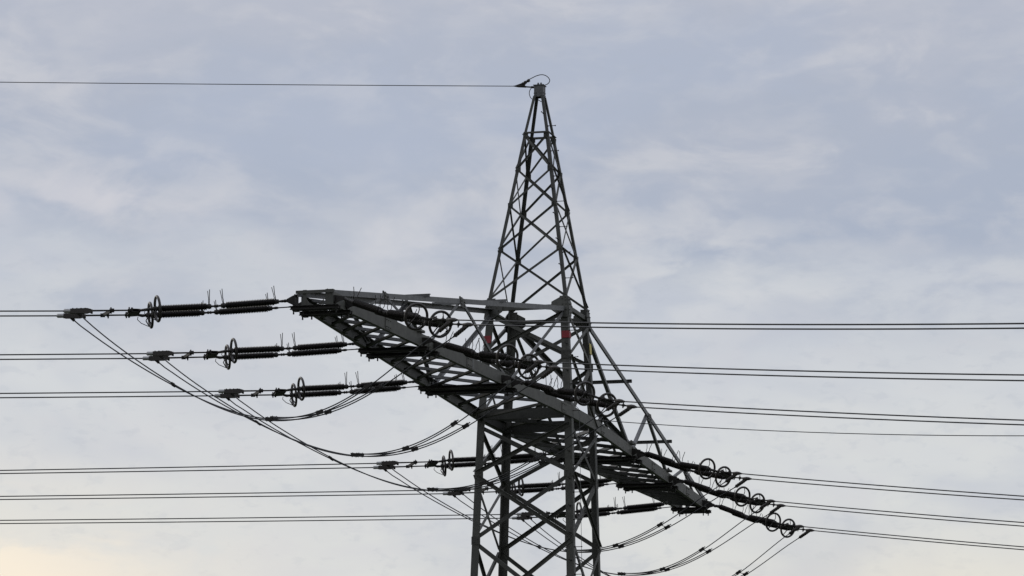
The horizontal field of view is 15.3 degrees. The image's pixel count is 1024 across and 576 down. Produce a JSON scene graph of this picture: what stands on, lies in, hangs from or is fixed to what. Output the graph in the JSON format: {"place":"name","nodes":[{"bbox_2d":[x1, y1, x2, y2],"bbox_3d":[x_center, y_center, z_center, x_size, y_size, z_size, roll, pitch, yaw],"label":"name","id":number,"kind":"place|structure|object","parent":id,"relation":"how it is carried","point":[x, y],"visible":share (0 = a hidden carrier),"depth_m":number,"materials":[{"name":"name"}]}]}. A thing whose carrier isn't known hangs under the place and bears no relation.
{"place":"outdoors","nodes":[
{"label":"outdoors","id":0,"kind":"place"},
{"bbox_2d":[0,0,1023,575],"label":"sky","id":1,"kind":"structure","parent":0,"point":[721,161],"materials":[{"name":"grey"}]},
{"bbox_3d":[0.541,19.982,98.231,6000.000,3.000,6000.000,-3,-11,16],"label":"ground","id":2,"kind":"structure","parent":0,"visible":0},
{"bbox_2d":[287,82,713,575],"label":"transmission tower","id":3,"kind":"structure","parent":2,"relation":"on","point":[523,424],"depth_m":100.72,"materials":[{"name":"metal"}]},
{"bbox_2d":[56,286,289,328],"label":"insulator string","id":4,"kind":"object","parent":3,"relation":"attached to","point":[231,307],"visible":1,"depth_m":83.69,"materials":[{"name":"brown ceramic"}]},
{"bbox_2d":[0,315,55,316],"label":"conductor wire","id":5,"kind":"object","parent":4,"relation":"attached to","point":[27,315],"visible":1,"depth_m":83.25,"materials":[{"name":"metal"}]},
{"bbox_2d":[0,310,62,311],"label":"conductor wire","id":6,"kind":"object","parent":4,"relation":"attached to","point":[31,310],"visible":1,"depth_m":82.72,"materials":[{"name":"metal"}]},
{"bbox_2d":[74,316,452,421],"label":"jumper loop","id":7,"kind":"object","parent":4,"relation":"hanging from","point":[318,412],"visible":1,"depth_m":81.30,"materials":[{"name":"metal"}]},
{"bbox_2d":[142,333,359,369],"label":"insulator string","id":8,"kind":"object","parent":3,"relation":"attached to","point":[231,356],"visible":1,"depth_m":89.14,"materials":[{"name":"brown ceramic"}]},
{"bbox_2d":[0,358,141,359],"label":"conductor wire","id":9,"kind":"object","parent":8,"relation":"attached to","point":[66,358],"visible":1,"depth_m":88.44,"materials":[{"name":"metal"}]},
{"bbox_2d":[0,353,145,354],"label":"conductor wire","id":10,"kind":"object","parent":8,"relation":"attached to","point":[77,354],"visible":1,"depth_m":88.02,"materials":[{"name":"metal"}]},
{"bbox_2d":[159,358,539,456],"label":"jumper loop","id":11,"kind":"object","parent":8,"relation":"hanging from","point":[416,448],"visible":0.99,"depth_m":86.59,"materials":[{"name":"metal"}]},
{"bbox_2d":[0,74,549,101],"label":"earth wire","id":12,"kind":"object","parent":3,"relation":"attached to","point":[522,84],"visible":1,"depth_m":101.49,"materials":[{"name":"metal"}]},
{"bbox_2d":[214,371,419,406],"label":"insulator string","id":13,"kind":"object","parent":3,"relation":"attached to","point":[319,391],"visible":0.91,"depth_m":94.55,"materials":[{"name":"brown ceramic"}]},
{"bbox_2d":[0,395,211,397],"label":"conductor wire","id":14,"kind":"object","parent":13,"relation":"attached to","point":[109,396],"visible":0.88,"depth_m":93.66,"materials":[{"name":"metal"}]},
{"bbox_2d":[0,391,217,393],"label":"conductor wire","id":15,"kind":"object","parent":13,"relation":"attached to","point":[104,392],"visible":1,"depth_m":93.14,"materials":[{"name":"metal"}]},
{"bbox_2d":[230,395,617,491],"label":"jumper loop","id":16,"kind":"object","parent":13,"relation":"hanging from","point":[492,483],"visible":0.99,"depth_m":91.81,"materials":[{"name":"metal"}]},
{"bbox_2d":[343,287,473,337],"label":"insulator string","id":17,"kind":"object","parent":3,"relation":"attached to","point":[415,318],"visible":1,"depth_m":81.44,"materials":[{"name":"brown ceramic"}]},
{"bbox_2d":[458,319,1023,324],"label":"conductor wire","id":18,"kind":"object","parent":17,"relation":"attached to","point":[743,324],"visible":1,"depth_m":73.04,"materials":[{"name":"metal"}]},
{"bbox_2d":[473,324,1023,329],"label":"conductor wire","id":19,"kind":"object","parent":17,"relation":"attached to","point":[759,328],"visible":1,"depth_m":72.47,"materials":[{"name":"metal"}]},
{"bbox_2d":[373,445,551,476],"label":"insulator string","id":20,"kind":"object","parent":3,"relation":"attached to","point":[470,462],"visible":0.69,"depth_m":107.19,"materials":[{"name":"brown ceramic"}]},
{"bbox_2d":[0,467,372,473],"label":"conductor wire","id":21,"kind":"object","parent":20,"relation":"attached to","point":[184,470],"visible":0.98,"depth_m":105.86,"materials":[{"name":"metal"}]},
{"bbox_2d":[0,463,375,470],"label":"conductor wire","id":22,"kind":"object","parent":20,"relation":"attached to","point":[184,467],"visible":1,"depth_m":105.35,"materials":[{"name":"metal"}]},
{"bbox_2d":[387,467,734,552],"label":"jumper loop","id":23,"kind":"object","parent":20,"relation":"hanging from","point":[623,544],"visible":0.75,"depth_m":104.72,"materials":[{"name":"metal"}]},
{"bbox_2d":[432,331,559,379],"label":"insulator string","id":24,"kind":"object","parent":3,"relation":"attached to","point":[528,366],"visible":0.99,"depth_m":86.66,"materials":[{"name":"brown ceramic"}]},
{"bbox_2d":[544,362,1023,375],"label":"conductor wire","id":25,"kind":"object","parent":24,"relation":"attached to","point":[790,370],"visible":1,"depth_m":78.38,"materials":[{"name":"metal"}]},
{"bbox_2d":[560,367,1023,380],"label":"conductor wire","id":26,"kind":"object","parent":24,"relation":"attached to","point":[795,375],"visible":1,"depth_m":79.00,"materials":[{"name":"metal"}]},
{"bbox_2d":[443,472,617,497],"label":"insulator string","id":27,"kind":"object","parent":3,"relation":"attached to","point":[533,487],"visible":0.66,"depth_m":112.48,"materials":[{"name":"brown ceramic"}]},
{"bbox_2d":[0,493,442,499],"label":"conductor wire","id":28,"kind":"object","parent":27,"relation":"attached to","point":[219,496],"visible":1,"depth_m":110.82,"materials":[{"name":"metal"}]},
{"bbox_2d":[0,489,448,496],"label":"conductor wire","id":29,"kind":"object","parent":27,"relation":"attached to","point":[210,493],"visible":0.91,"depth_m":110.22,"materials":[{"name":"metal"}]},
{"bbox_2d":[456,493,768,575],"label":"jumper loop","id":30,"kind":"object","parent":27,"relation":"hanging from","point":[665,569],"visible":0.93,"depth_m":110.00,"materials":[{"name":"metal"}]},
{"bbox_2d":[511,371,636,416],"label":"insulator string","id":31,"kind":"object","parent":3,"relation":"attached to","point":[603,402],"visible":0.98,"depth_m":91.86,"materials":[{"name":"brown ceramic"}]},
{"bbox_2d":[625,401,1023,420],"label":"conductor wire","id":32,"kind":"object","parent":31,"relation":"attached to","point":[828,412],"visible":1,"depth_m":84.48,"materials":[{"name":"metal"}]},
{"bbox_2d":[637,406,1023,425],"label":"conductor wire","id":33,"kind":"object","parent":31,"relation":"attached to","point":[833,417],"visible":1,"depth_m":84.95,"materials":[{"name":"metal"}]},
{"bbox_2d":[512,497,672,522],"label":"insulator string","id":34,"kind":"object","parent":3,"relation":"attached to","point":[607,510],"visible":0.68,"depth_m":117.83,"materials":[{"name":"brown ceramic"}]},
{"bbox_2d":[0,518,511,523],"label":"conductor wire","id":35,"kind":"object","parent":34,"relation":"attached to","point":[240,521],"visible":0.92,"depth_m":115.69,"materials":[{"name":"metal"}]},
{"bbox_2d":[0,514,515,520],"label":"conductor wire","id":36,"kind":"object","parent":34,"relation":"attached to","point":[240,517],"visible":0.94,"depth_m":115.16,"materials":[{"name":"metal"}]},
{"bbox_2d":[524,518,798,575],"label":"jumper loop","id":37,"kind":"object","parent":34,"relation":"hanging from","point":[740,571],"visible":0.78,"depth_m":115.22,"materials":[{"name":"metal"}]},
{"bbox_2d":[640,444,751,487],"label":"insulator string","id":38,"kind":"object","parent":3,"relation":"attached to","point":[700,469],"visible":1,"depth_m":104.92,"materials":[{"name":"brown ceramic"}]},
{"bbox_2d":[742,473,1023,496],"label":"conductor wire","id":39,"kind":"object","parent":38,"relation":"attached to","point":[885,485],"visible":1,"depth_m":98.77,"materials":[{"name":"metal"}]},
{"bbox_2d":[752,479,1023,499],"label":"conductor wire","id":40,"kind":"object","parent":38,"relation":"attached to","point":[890,490],"visible":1,"depth_m":99.21,"materials":[{"name":"metal"}]},
{"bbox_2d":[676,471,785,513],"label":"insulator string","id":41,"kind":"object","parent":3,"relation":"attached to","point":[736,497],"visible":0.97,"depth_m":110.20,"materials":[{"name":"brown ceramic"}]},
{"bbox_2d":[775,501,1023,522],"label":"conductor wire","id":42,"kind":"object","parent":41,"relation":"attached to","point":[900,512],"visible":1,"depth_m":104.53,"materials":[{"name":"metal"}]},
{"bbox_2d":[785,505,1023,526],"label":"conductor wire","id":43,"kind":"object","parent":41,"relation":"attached to","point":[905,516],"visible":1,"depth_m":104.95,"materials":[{"name":"metal"}]},
{"bbox_2d":[710,499,813,538],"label":"insulator string","id":44,"kind":"object","parent":3,"relation":"attached to","point":[767,522],"visible":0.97,"depth_m":115.55,"materials":[{"name":"brown ceramic"}]},
{"bbox_2d":[804,526,1023,546],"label":"conductor wire","id":45,"kind":"object","parent":44,"relation":"attached to","point":[915,537],"visible":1,"depth_m":110.22,"materials":[{"name":"metal"}]},
{"bbox_2d":[814,530,1023,549],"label":"conductor wire","id":46,"kind":"object","parent":44,"relation":"attached to","point":[919,540],"visible":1,"depth_m":110.68,"materials":[{"name":"metal"}]},
{"bbox_2d":[598,420,1023,435],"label":"earth wire","id":47,"kind":"object","parent":3,"relation":"attached to","point":[819,432],"visible":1,"depth_m":94.75,"materials":[{"name":"metal"}]}
]}

